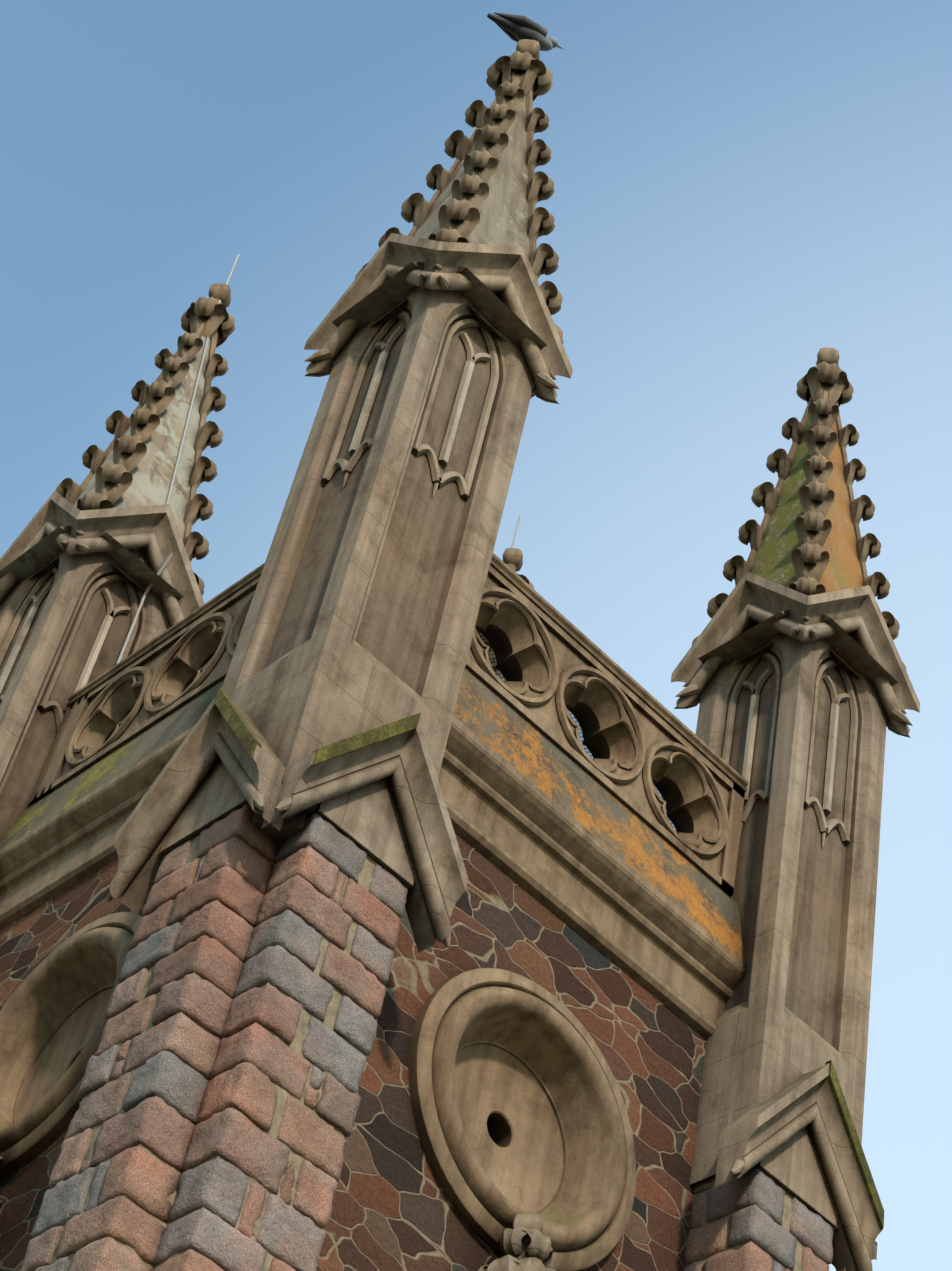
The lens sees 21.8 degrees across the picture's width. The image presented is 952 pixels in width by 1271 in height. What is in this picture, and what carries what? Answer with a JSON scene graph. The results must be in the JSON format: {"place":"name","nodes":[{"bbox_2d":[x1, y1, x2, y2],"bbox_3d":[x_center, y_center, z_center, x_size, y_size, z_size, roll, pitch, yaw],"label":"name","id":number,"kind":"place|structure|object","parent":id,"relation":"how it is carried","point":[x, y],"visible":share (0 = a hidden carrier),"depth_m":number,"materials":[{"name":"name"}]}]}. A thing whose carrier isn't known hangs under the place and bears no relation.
{"place":"outdoors","nodes":[
{"label":"outdoors","id":0,"kind":"place"},
{"bbox_2d":[0,0,951,1270],"label":"sky","id":1,"kind":"structure","parent":0,"point":[745,190],"materials":[{"name":"blue"}]},
{"label":"ground","id":2,"kind":"structure","parent":0,"visible":0},
{"bbox_2d":[0,831,706,1270],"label":"tower walls","id":3,"kind":"structure","parent":2,"relation":"on","point":[392,1209],"depth_m":16.30,"materials":[{"name":"brown stone"}]},
{"bbox_2d":[0,1156,555,1270],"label":"hood finials","id":4,"kind":"object","parent":3,"relation":"attached to","point":[524,1243],"visible":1,"depth_m":14.72,"materials":[{"name":"stone"}]},
{"bbox_2d":[0,912,635,1270],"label":"roundels","id":5,"kind":"object","parent":3,"relation":"attached to","point":[517,1103],"visible":0.69,"depth_m":16.02,"materials":[{"name":"stone"}]},
{"bbox_2d":[0,715,746,1038],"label":"cornice","id":6,"kind":"structure","parent":3,"relation":"on","point":[523,831],"depth_m":17.43,"materials":[{"name":"stone"}]},
{"bbox_2d":[0,679,224,849],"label":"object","id":7,"kind":"object","parent":6,"relation":"on","point":[164,731],"visible":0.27,"depth_m":18.24,"materials":[{"name":"grey stone"}]},
{"bbox_2d":[29,553,747,895],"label":"parapet","id":8,"kind":"structure","parent":6,"relation":"on","point":[639,742],"depth_m":18.68,"materials":[{"name":"stone"}]},
{"bbox_2d":[479,632,675,830],"bbox_3d":[-0.688,1.580,19.571,3.530,1.080,3.530,-32,-61,34],"label":"pigeon netting","id":9,"kind":"object","parent":8,"relation":"attached to","point":[568,710],"depth_m":18.57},
{"bbox_2d":[454,667,745,963],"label":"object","id":10,"kind":"object","parent":6,"relation":"on","point":[529,751],"visible":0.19,"depth_m":17.70,"materials":[{"name":"orange stone"}]},
{"bbox_2d":[50,835,826,1270],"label":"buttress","id":11,"kind":"object","parent":2,"relation":"on","point":[364,881],"visible":0.05,"depth_m":13.82,"materials":[{"name":"grey stone"}]},
{"bbox_2d":[20,804,832,1270],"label":"buttress quoins","id":12,"kind":"object","parent":11,"relation":"attached to","point":[266,924],"visible":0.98,"depth_m":13.74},
{"bbox_2d":[0,289,886,1183],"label":"pinnacle shafts","id":13,"kind":"object","parent":11,"relation":"on","point":[330,681],"visible":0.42,"depth_m":17.60,"materials":[{"name":"beige stone"}]},
{"bbox_2d":[0,335,210,600],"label":"spire","id":14,"kind":"structure","parent":13,"relation":"on","point":[152,472],"depth_m":22.38,"materials":[{"name":"beige stone"}]},
{"bbox_2d":[116,254,239,663],"bbox_3d":[-2.952,-0.543,21.529,0.770,10.350,0.077,-18,-54,26],"label":"conductor","id":15,"kind":"object","parent":13,"relation":"attached to","point":[147,588],"visible":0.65,"depth_m":22.61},
{"bbox_2d":[0,307,861,1051],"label":"recessed shaft panels","id":16,"kind":"object","parent":13,"relation":"attached to","point":[400,623],"visible":0.25,"depth_m":18.23,"materials":[{"name":"beige stone"}]},
{"bbox_2d":[0,351,838,814],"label":"panels","id":17,"kind":"object","parent":16,"relation":"attached to","point":[442,461],"visible":0.33,"depth_m":19.68,"materials":[{"name":"beige stone"}]},
{"bbox_2d":[332,96,546,398],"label":"spire","id":18,"kind":"structure","parent":13,"relation":"on","point":[503,209],"depth_m":19.84,"materials":[{"name":"beige stone"}]},
{"bbox_2d":[0,233,919,847],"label":"pinnacle trim","id":19,"kind":"structure","parent":13,"relation":"attached to","point":[504,275],"depth_m":20.28,"materials":[{"name":"beige stone"}]},
{"bbox_2d":[31,39,906,672],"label":"crockets","id":20,"kind":"object","parent":13,"relation":"on","point":[517,77],"visible":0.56,"depth_m":22.08,"materials":[{"name":"stone"}]},
{"bbox_2d":[487,12,562,50],"bbox_3d":[0.451,-5.529,22.724,0.772,0.291,0.267,25,-48,-11],"label":"bird","id":21,"kind":"object","parent":20,"relation":"on","point":[516,28],"visible":0.85,"depth_m":22.66},
{"bbox_2d":[491,659,505,682],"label":"spire","id":22,"kind":"structure","parent":13,"relation":"on","point":[497,671],"depth_m":25.17,"materials":[{"name":"grey stone"}]},
{"bbox_2d":[507,516,520,564],"bbox_3d":[-0.557,1.905,23.250,0.053,10.350,0.754,-24,-57,30],"label":"conductor","id":23,"kind":"object","parent":13,"relation":"attached to","point":[515,533],"visible":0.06,"depth_m":26.97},
{"bbox_2d":[698,418,898,685],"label":"spire","id":24,"kind":"structure","parent":13,"relation":"on","point":[772,561],"depth_m":21.72,"materials":[{"name":"stone"}]},
{"bbox_2d":[106,698,882,1270],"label":"buttress gablets","id":25,"kind":"object","parent":11,"relation":"attached to","point":[382,804],"visible":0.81,"depth_m":15.27,"materials":[{"name":"beige stone"}]},
{"bbox_2d":[214,688,883,1259],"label":"moss caps","id":26,"kind":"object","parent":11,"relation":"on","point":[236,722],"visible":0.73,"depth_m":15.35,"materials":[{"name":"green plant"}]}
]}

